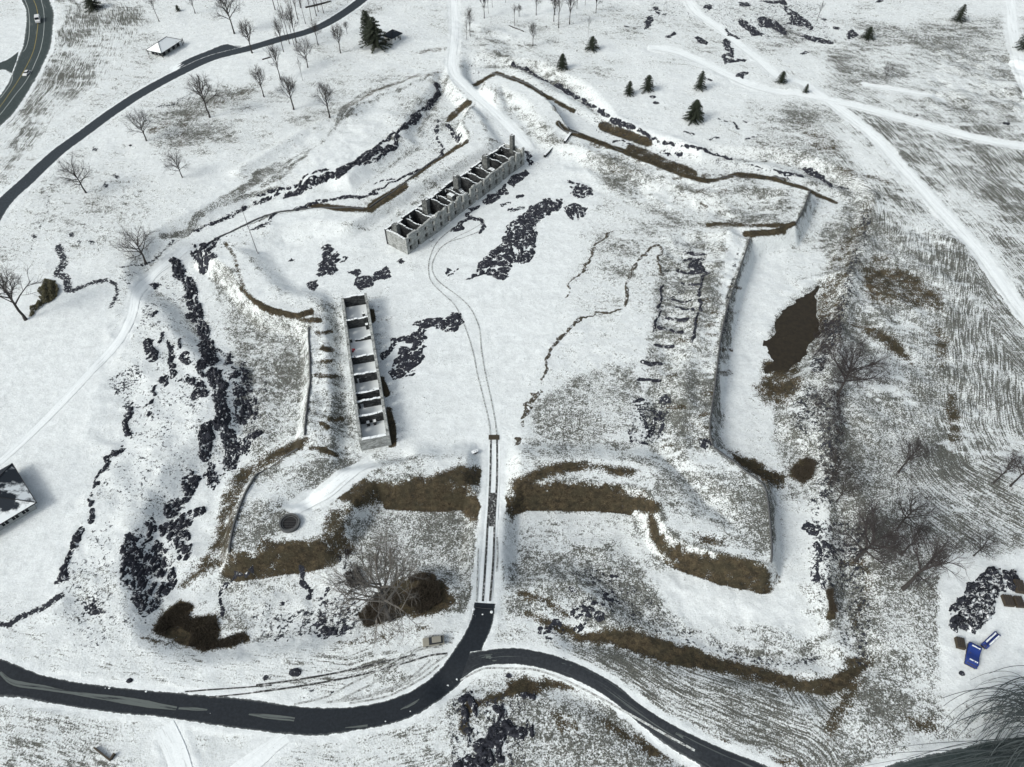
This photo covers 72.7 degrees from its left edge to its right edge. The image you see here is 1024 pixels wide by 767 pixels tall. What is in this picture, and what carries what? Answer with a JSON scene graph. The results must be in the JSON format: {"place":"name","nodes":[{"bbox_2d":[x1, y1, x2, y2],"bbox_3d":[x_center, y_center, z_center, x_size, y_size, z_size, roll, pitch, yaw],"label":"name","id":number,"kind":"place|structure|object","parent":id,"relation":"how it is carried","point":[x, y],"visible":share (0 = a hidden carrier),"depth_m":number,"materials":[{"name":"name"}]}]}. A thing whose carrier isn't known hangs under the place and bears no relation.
{"place":"outdoors","nodes":[
{"label":"outdoors","id":0,"kind":"place"},
{"bbox_2d":[0,51,18,73],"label":"road","id":1,"kind":"structure","parent":0,"point":[7,65],"depth_m":340.35,"materials":[{"name":"asphalt"}]},
{"bbox_2d":[0,247,188,464],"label":"path","id":2,"kind":"structure","parent":0,"point":[141,287],"depth_m":217.04,"materials":[{"name":"snow"}]},
{"bbox_2d":[154,720,191,766],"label":"path","id":3,"kind":"structure","parent":0,"point":[171,743],"depth_m":145.27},
{"bbox_2d":[0,0,366,220],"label":"park road","id":4,"kind":"structure","parent":0,"point":[32,175],"depth_m":315.82,"materials":[{"name":"asphalt"}]},
{"bbox_2d":[172,44,246,71],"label":"road","id":5,"kind":"structure","parent":0,"point":[222,48],"depth_m":346.91,"materials":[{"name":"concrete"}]},
{"bbox_2d":[0,602,495,736],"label":"road","id":6,"kind":"structure","parent":0,"point":[229,712],"depth_m":150.67,"materials":[{"name":"asphalt"}]},
{"bbox_2d":[0,671,176,710],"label":"road slush","id":7,"kind":"object","parent":6,"relation":"on","point":[128,700],"visible":1,"depth_m":151.70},
{"bbox_2d":[249,713,294,721],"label":"road slush","id":8,"kind":"object","parent":6,"relation":"on","point":[267,716],"visible":1,"depth_m":148.98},
{"bbox_2d":[230,734,288,766],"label":"path","id":9,"kind":"structure","parent":0,"point":[262,754],"depth_m":144.40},
{"bbox_2d":[289,460,375,514],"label":"path","id":10,"kind":"structure","parent":0,"point":[334,486],"depth_m":182.27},
{"bbox_2d":[478,444,499,603],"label":"path","id":11,"kind":"structure","parent":0,"point":[490,547],"depth_m":176.40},
{"bbox_2d":[482,440,491,600],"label":"vehicle track","id":12,"kind":"structure","parent":11,"relation":"on","point":[486,548],"depth_m":178.28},
{"bbox_2d":[489,440,497,600],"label":"vehicle track","id":13,"kind":"structure","parent":11,"relation":"on","point":[493,557],"depth_m":178.56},
{"bbox_2d":[448,0,531,148],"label":"path","id":14,"kind":"structure","parent":0,"point":[498,116],"depth_m":326.75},
{"bbox_2d":[0,0,1023,766],"bbox_3d":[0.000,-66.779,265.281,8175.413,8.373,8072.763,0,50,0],"label":"ground","id":15,"kind":"structure","parent":0,"point":[720,628],"depth_m":211.43,"materials":[{"name":"snow"}]},
{"bbox_2d":[0,463,36,530],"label":"visitor building","id":16,"kind":"structure","parent":15,"relation":"on","point":[17,500],"depth_m":179.33,"materials":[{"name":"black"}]},
{"bbox_2d":[0,255,47,320],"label":"bare tree","id":17,"kind":"object","parent":15,"relation":"on","point":[4,287],"visible":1,"depth_m":218.39,"materials":[{"name":"grey plant"}]},
{"bbox_2d":[0,0,54,126],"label":"highway","id":18,"kind":"structure","parent":15,"relation":"on","point":[46,24],"depth_m":346.00,"materials":[{"name":"asphalt"}]},
{"bbox_2d":[29,278,58,315],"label":"evergreen bush","id":19,"kind":"object","parent":15,"relation":"on","point":[43,290],"visible":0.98,"depth_m":232.83,"materials":[{"name":"green plant"}]},
{"bbox_2d":[51,153,93,192],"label":"bare tree","id":20,"kind":"object","parent":15,"relation":"on","point":[66,169],"visible":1,"depth_m":263.82,"materials":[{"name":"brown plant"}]},
{"bbox_2d":[53,385,156,584],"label":"rock ledge","id":21,"kind":"object","parent":15,"relation":"on","point":[76,539],"visible":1,"depth_m":183.28,"materials":[{"name":"stone"}]},
{"bbox_2d":[109,223,158,265],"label":"bare tree","id":22,"kind":"object","parent":15,"relation":"on","point":[137,244],"visible":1,"depth_m":242.32,"materials":[{"name":"grey plant"}]},
{"bbox_2d":[122,104,159,140],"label":"bare tree","id":23,"kind":"object","parent":15,"relation":"on","point":[139,121],"visible":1,"depth_m":288.75,"materials":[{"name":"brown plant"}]},
{"bbox_2d":[119,517,177,623],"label":"rock ledge","id":24,"kind":"object","parent":15,"relation":"on","point":[138,570],"visible":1,"depth_m":172.86,"materials":[{"name":"stone"}]},
{"bbox_2d":[146,37,183,57],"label":"picnic pavilion","id":25,"kind":"structure","parent":15,"relation":"on","point":[163,47],"depth_m":344.93,"materials":[{"name":"stone"}]},
{"bbox_2d":[143,282,193,386],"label":"rock ledge","id":26,"kind":"object","parent":15,"relation":"on","point":[151,349],"visible":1,"depth_m":216.19,"materials":[{"name":"stone"}]},
{"bbox_2d":[160,147,188,177],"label":"bare tree","id":27,"kind":"object","parent":15,"relation":"on","point":[177,159],"visible":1,"depth_m":272.01,"materials":[{"name":"grey plant"}]},
{"bbox_2d":[158,471,205,560],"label":"rock ledge","id":28,"kind":"object","parent":15,"relation":"on","point":[169,526],"visible":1,"depth_m":183.41,"materials":[{"name":"stone"}]},
{"bbox_2d":[151,602,245,650],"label":"thicket","id":29,"kind":"object","parent":15,"relation":"on","point":[208,625],"visible":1,"depth_m":164.10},
{"bbox_2d":[168,257,231,461],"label":"rock ledge","id":30,"kind":"object","parent":15,"relation":"on","point":[205,435],"visible":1,"depth_m":213.52,"materials":[{"name":"stone"}]},
{"bbox_2d":[190,242,216,274],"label":"rock ledge","id":31,"kind":"object","parent":15,"relation":"on","point":[202,268],"visible":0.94,"depth_m":244.72,"materials":[{"name":"stone"}]},
{"bbox_2d":[183,71,224,117],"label":"bare tree","id":32,"kind":"object","parent":15,"relation":"on","point":[197,85],"visible":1,"depth_m":297.38,"materials":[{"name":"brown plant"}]},
{"bbox_2d":[175,348,262,489],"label":"rock ledge","id":33,"kind":"object","parent":15,"relation":"on","point":[225,429],"visible":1,"depth_m":204.79,"materials":[{"name":"stone"}]},
{"bbox_2d":[209,0,240,33],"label":"bare tree","id":34,"kind":"object","parent":15,"relation":"on","point":[225,5],"visible":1,"depth_m":350.02,"materials":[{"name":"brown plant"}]},
{"bbox_2d":[237,19,256,52],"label":"bare tree","id":35,"kind":"object","parent":15,"relation":"on","point":[243,29],"visible":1,"depth_m":337.31,"materials":[{"name":"grey plant"}]},
{"bbox_2d":[228,448,297,552],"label":"rampart wall","id":36,"kind":"structure","parent":15,"relation":"on","point":[240,505],"depth_m":179.01,"materials":[{"name":"stone"}]},
{"bbox_2d":[218,565,313,616],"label":"rock ledge","id":37,"kind":"object","parent":15,"relation":"on","point":[303,584],"visible":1,"depth_m":171.94,"materials":[{"name":"stone"}]},
{"bbox_2d":[189,190,377,252],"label":"rock ledge","id":38,"kind":"object","parent":15,"relation":"on","point":[243,208],"visible":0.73,"depth_m":270.69,"materials":[{"name":"stone"}]},
{"bbox_2d":[272,75,296,109],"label":"bare tree","id":39,"kind":"object","parent":15,"relation":"on","point":[287,84],"visible":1,"depth_m":303.24,"materials":[{"name":"grey plant"}]},
{"bbox_2d":[214,206,363,238],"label":"rampart wall","id":40,"kind":"structure","parent":15,"relation":"on","point":[286,211],"depth_m":268.75,"materials":[{"name":"stone"}]},
{"bbox_2d":[279,513,300,532],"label":"stone well","id":41,"kind":"object","parent":15,"relation":"on","point":[289,522],"visible":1,"depth_m":175.08,"materials":[{"name":"stone"}]},
{"bbox_2d":[304,327,310,434],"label":"rampart wall","id":42,"kind":"structure","parent":15,"relation":"on","point":[307,401],"depth_m":205.05,"materials":[{"name":"stone"}]},
{"bbox_2d":[274,586,352,641],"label":"rock ledge","id":43,"kind":"object","parent":15,"relation":"on","point":[331,630],"visible":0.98,"depth_m":164.52,"materials":[{"name":"stone"}]},
{"bbox_2d":[310,80,333,117],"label":"bare tree","id":44,"kind":"object","parent":15,"relation":"on","point":[320,87],"visible":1,"depth_m":296.60,"materials":[{"name":"grey plant"}]},
{"bbox_2d":[316,244,347,276],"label":"rock outcrop","id":45,"kind":"object","parent":15,"relation":"on","point":[327,265],"visible":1,"depth_m":244.28,"materials":[{"name":"stone"}]},
{"bbox_2d":[256,654,415,685],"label":"vehicle track","id":46,"kind":"structure","parent":15,"relation":"on","point":[361,667],"depth_m":154.70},
{"bbox_2d":[257,82,440,198],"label":"rock ledge","id":47,"kind":"object","parent":15,"relation":"on","point":[366,156],"visible":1,"depth_m":285.54,"materials":[{"name":"stone"}]},
{"bbox_2d":[258,652,446,692],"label":"vehicle track","id":48,"kind":"structure","parent":15,"relation":"on","point":[297,686],"depth_m":154.20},
{"bbox_2d":[294,645,421,704],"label":"vehicle track","id":49,"kind":"structure","parent":15,"relation":"on","point":[361,678],"depth_m":153.87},
{"bbox_2d":[341,293,391,450],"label":"ruined barracks","id":50,"kind":"structure","parent":15,"relation":"on","point":[371,415],"depth_m":207.76,"materials":[{"name":"stone"}]},
{"bbox_2d":[306,509,429,652],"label":"bare tree","id":51,"kind":"object","parent":15,"relation":"on","point":[371,559],"visible":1,"depth_m":145.11,"materials":[{"name":"brown plant"}]},
{"bbox_2d":[347,266,391,291],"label":"rock outcrop","id":52,"kind":"object","parent":15,"relation":"on","point":[367,281],"visible":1,"depth_m":239.21,"materials":[{"name":"stone"}]},
{"bbox_2d":[359,17,391,53],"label":"conifer","id":53,"kind":"object","parent":15,"relation":"on","point":[374,32],"visible":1,"depth_m":344.31,"materials":[{"name":"green plant"}]},
{"bbox_2d":[335,659,430,700],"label":"vehicle track","id":54,"kind":"structure","parent":15,"relation":"on","point":[411,676],"depth_m":152.94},
{"bbox_2d":[326,654,447,702],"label":"vehicle track","id":55,"kind":"structure","parent":15,"relation":"on","point":[413,679],"depth_m":152.50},
{"bbox_2d":[341,646,442,698],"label":"vehicle track","id":56,"kind":"structure","parent":15,"relation":"on","point":[391,669],"depth_m":155.19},
{"bbox_2d":[384,29,401,43],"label":"white cottage","id":57,"kind":"structure","parent":15,"relation":"on","point":[393,35],"depth_m":353.00,"materials":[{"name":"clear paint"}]},
{"bbox_2d":[349,665,438,703],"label":"vehicle track","id":58,"kind":"structure","parent":15,"relation":"on","point":[406,687],"depth_m":152.02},
{"bbox_2d":[356,569,441,626],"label":"thicket","id":59,"kind":"object","parent":15,"relation":"on","point":[432,591],"visible":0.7,"depth_m":165.68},
{"bbox_2d":[359,119,461,199],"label":"rock ledge","id":60,"kind":"object","parent":15,"relation":"on","point":[436,131],"visible":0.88,"depth_m":295.05,"materials":[{"name":"stone"}]},
{"bbox_2d":[380,312,464,379],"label":"rock outcrop","id":61,"kind":"object","parent":15,"relation":"on","point":[455,322],"visible":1,"depth_m":218.89,"materials":[{"name":"stone"}]},
{"bbox_2d":[422,635,443,647],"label":"parked car","id":62,"kind":"object","parent":15,"relation":"on","point":[433,641],"visible":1,"depth_m":158.10,"materials":[{"name":"beige paint"}]},
{"bbox_2d":[384,134,524,253],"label":"ruined barracks","id":63,"kind":"structure","parent":15,"relation":"on","point":[429,217],"depth_m":261.43,"materials":[{"name":"stone"}]},
{"bbox_2d":[428,230,490,434],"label":"vehicle track","id":64,"kind":"structure","parent":15,"relation":"on","point":[467,334],"depth_m":219.80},
{"bbox_2d":[431,217,496,434],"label":"vehicle track","id":65,"kind":"structure","parent":15,"relation":"on","point":[479,330],"depth_m":223.44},
{"bbox_2d":[450,205,486,233],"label":"rock outcrop","id":66,"kind":"object","parent":15,"relation":"on","point":[459,227],"visible":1,"depth_m":259.26,"materials":[{"name":"stone"}]},
{"bbox_2d":[452,690,535,766],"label":"rock ledge","id":67,"kind":"object","parent":15,"relation":"on","point":[482,747],"visible":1,"depth_m":146.23,"materials":[{"name":"stone"}]},
{"bbox_2d":[482,183,508,204],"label":"rock outcrop","id":68,"kind":"object","parent":15,"relation":"on","point":[492,198],"visible":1,"depth_m":269.56,"materials":[{"name":"stone"}]},
{"bbox_2d":[507,169,529,187],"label":"rock outcrop","id":69,"kind":"object","parent":15,"relation":"on","point":[514,179],"visible":1,"depth_m":277.14,"materials":[{"name":"stone"}]},
{"bbox_2d":[514,391,542,445],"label":"rubble wall","id":70,"kind":"structure","parent":15,"relation":"on","point":[527,408],"depth_m":202.25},
{"bbox_2d":[466,180,593,280],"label":"rock outcrop","id":71,"kind":"object","parent":15,"relation":"on","point":[536,214],"visible":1,"depth_m":253.45,"materials":[{"name":"stone"}]},
{"bbox_2d":[537,619,586,639],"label":"rocks","id":72,"kind":"object","parent":15,"relation":"on","point":[555,622],"visible":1,"depth_m":161.87,"materials":[{"name":"stone"}]},
{"bbox_2d":[565,231,612,297],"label":"rubble wall","id":73,"kind":"structure","parent":15,"relation":"on","point":[592,249],"depth_m":245.09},
{"bbox_2d":[530,244,663,395],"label":"rubble wall","id":74,"kind":"structure","parent":15,"relation":"on","point":[561,336],"depth_m":228.42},
{"bbox_2d":[569,568,625,621],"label":"rocks","id":75,"kind":"object","parent":15,"relation":"on","point":[599,618],"visible":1,"depth_m":164.07,"materials":[{"name":"stone"}]},
{"bbox_2d":[511,61,732,159],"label":"rock ledge","id":76,"kind":"object","parent":15,"relation":"on","point":[616,121],"visible":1,"depth_m":306.34,"materials":[{"name":"stone"}]},
{"bbox_2d":[627,398,664,445],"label":"rubble wall","id":77,"kind":"structure","parent":15,"relation":"on","point":[654,419],"depth_m":198.98,"materials":[{"name":"stone"}]},
{"bbox_2d":[681,99,704,125],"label":"conifer","id":78,"kind":"object","parent":15,"relation":"on","point":[695,112],"visible":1,"depth_m":301.91,"materials":[{"name":"green plant"}]},
{"bbox_2d":[690,277,703,342],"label":"rubble wall","id":79,"kind":"structure","parent":15,"relation":"on","point":[700,301],"depth_m":224.80,"materials":[{"name":"stone"}]},
{"bbox_2d":[687,260,709,277],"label":"rubble wall","id":80,"kind":"structure","parent":15,"relation":"on","point":[695,266],"depth_m":240.90,"materials":[{"name":"stone"}]},
{"bbox_2d":[709,239,749,443],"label":"rampart wall","id":81,"kind":"structure","parent":15,"relation":"on","point":[710,436],"depth_m":212.12,"materials":[{"name":"stone"}]},
{"bbox_2d":[721,38,745,63],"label":"rock outcrop","id":82,"kind":"object","parent":15,"relation":"on","point":[726,43],"visible":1,"depth_m":345.48,"materials":[{"name":"stone"}]},
{"bbox_2d":[713,447,772,562],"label":"rampart wall","id":83,"kind":"structure","parent":15,"relation":"on","point":[766,493],"depth_m":180.27,"materials":[{"name":"stone"}]},
{"bbox_2d":[756,16,787,34],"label":"rock outcrop","id":84,"kind":"object","parent":15,"relation":"on","point":[767,22],"visible":1,"depth_m":366.99,"materials":[{"name":"stone"}]},
{"bbox_2d":[782,5,812,29],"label":"rock outcrop","id":85,"kind":"object","parent":15,"relation":"on","point":[800,21],"visible":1,"depth_m":371.05,"materials":[{"name":"stone"}]},
{"bbox_2d":[751,164,848,189],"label":"rock ledge","id":86,"kind":"object","parent":15,"relation":"on","point":[811,172],"visible":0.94,"depth_m":283.52,"materials":[{"name":"stone"}]},
{"bbox_2d":[791,457,818,482],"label":"thicket","id":87,"kind":"object","parent":15,"relation":"on","point":[802,474],"visible":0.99,"depth_m":192.14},
{"bbox_2d":[801,520,834,589],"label":"rock ledge","id":88,"kind":"object","parent":15,"relation":"on","point":[816,544],"visible":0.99,"depth_m":176.29,"materials":[{"name":"stone"}]},
{"bbox_2d":[808,297,846,481],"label":"thicket","id":89,"kind":"object","parent":15,"relation":"on","point":[823,336],"visible":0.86,"depth_m":203.69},
{"bbox_2d":[825,587,840,612],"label":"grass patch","id":90,"kind":"object","parent":15,"relation":"on","point":[831,602],"visible":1,"depth_m":166.37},
{"bbox_2d":[811,444,867,489],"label":"bare tree","id":91,"kind":"object","parent":15,"relation":"on","point":[842,467],"visible":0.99,"depth_m":180.11,"materials":[{"name":"plant"}]},
{"bbox_2d":[828,470,870,505],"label":"bare tree","id":92,"kind":"object","parent":15,"relation":"on","point":[849,490],"visible":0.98,"depth_m":179.59,"materials":[{"name":"grey plant"}]},
{"bbox_2d":[811,326,901,396],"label":"bare tree","id":93,"kind":"object","parent":15,"relation":"on","point":[846,359],"visible":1,"depth_m":193.79,"materials":[{"name":"brown plant"}]},
{"bbox_2d":[823,495,931,582],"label":"bare tree","id":94,"kind":"object","parent":15,"relation":"on","point":[887,535],"visible":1,"depth_m":164.64,"materials":[{"name":"brown plant"}]},
{"bbox_2d":[847,438,931,582],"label":"thicket","id":95,"kind":"object","parent":15,"relation":"on","point":[895,509],"visible":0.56,"depth_m":181.06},
{"bbox_2d":[886,483,944,546],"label":"bare tree","id":96,"kind":"object","parent":15,"relation":"on","point":[911,510],"visible":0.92,"depth_m":169.60,"materials":[{"name":"brown plant"}]},
{"bbox_2d":[897,516,934,554],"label":"bare tree","id":97,"kind":"object","parent":15,"relation":"on","point":[920,533],"visible":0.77,"depth_m":165.34,"materials":[{"name":"brown plant"}]},
{"bbox_2d":[897,434,941,472],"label":"bare tree","id":98,"kind":"object","parent":15,"relation":"on","point":[912,449],"visible":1,"depth_m":180.07,"materials":[{"name":"grey plant"}]},
{"bbox_2d":[840,665,1023,766],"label":"willow tree","id":99,"kind":"object","parent":15,"relation":"on","point":[1013,743],"visible":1,"depth_m":142.52,"materials":[{"name":"grey plant"}]},
{"bbox_2d":[900,525,975,596],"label":"bare tree","id":100,"kind":"object","parent":15,"relation":"on","point":[937,556],"visible":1,"depth_m":154.72,"materials":[{"name":"brown plant"}]},
{"bbox_2d":[964,642,981,668],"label":"covered stack","id":101,"kind":"object","parent":15,"relation":"on","point":[973,653],"visible":1,"depth_m":156.00,"materials":[{"name":"blue plastic"}]},
{"bbox_2d":[958,526,1005,561],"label":"bare tree","id":102,"kind":"object","parent":15,"relation":"on","point":[985,544],"visible":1,"depth_m":168.71,"materials":[{"name":"brown plant"}]},
{"bbox_2d":[948,566,1020,632],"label":"rubble pile","id":103,"kind":"object","parent":15,"relation":"on","point":[954,623],"visible":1,"depth_m":166.78,"materials":[{"name":"stone"}]},
{"bbox_2d":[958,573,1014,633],"bbox_3d":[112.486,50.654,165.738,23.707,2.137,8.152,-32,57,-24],"label":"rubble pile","id":104,"kind":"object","parent":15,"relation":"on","point":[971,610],"visible":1,"depth_m":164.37,"materials":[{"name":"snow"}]},
{"bbox_2d":[989,444,1023,483],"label":"bare tree","id":105,"kind":"object","parent":15,"relation":"on","point":[1012,461],"visible":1,"depth_m":179.69,"materials":[{"name":"grey plant"}]},
{"bbox_2d":[461,647,769,766],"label":"road","id":106,"kind":"structure","parent":0,"point":[705,753],"depth_m":151.65,"materials":[{"name":"asphalt"}]},
{"bbox_2d":[512,667,694,750],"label":"vehicle track","id":107,"kind":"structure","parent":106,"relation":"on","point":[606,701],"depth_m":151.78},
{"bbox_2d":[763,286,820,373],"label":"water","id":108,"kind":"structure","parent":0,"point":[799,317],"depth_m":226.86,"materials":[{"name":"liquid"}]},
{"bbox_2d":[650,45,1023,147],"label":"path","id":109,"kind":"structure","parent":0,"point":[743,81],"depth_m":317.07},
{"bbox_2d":[685,0,1023,318],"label":"path","id":110,"kind":"structure","parent":0,"point":[992,269],"depth_m":276.01,"materials":[{"name":"snow"}]},
{"bbox_2d":[881,736,1023,766],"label":"road","id":111,"kind":"structure","parent":0,"point":[947,757],"depth_m":143.49,"materials":[{"name":"asphalt"}]},
{"bbox_2d":[1006,0,1023,88],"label":"path","id":112,"kind":"structure","parent":0,"point":[1018,56],"depth_m":358.56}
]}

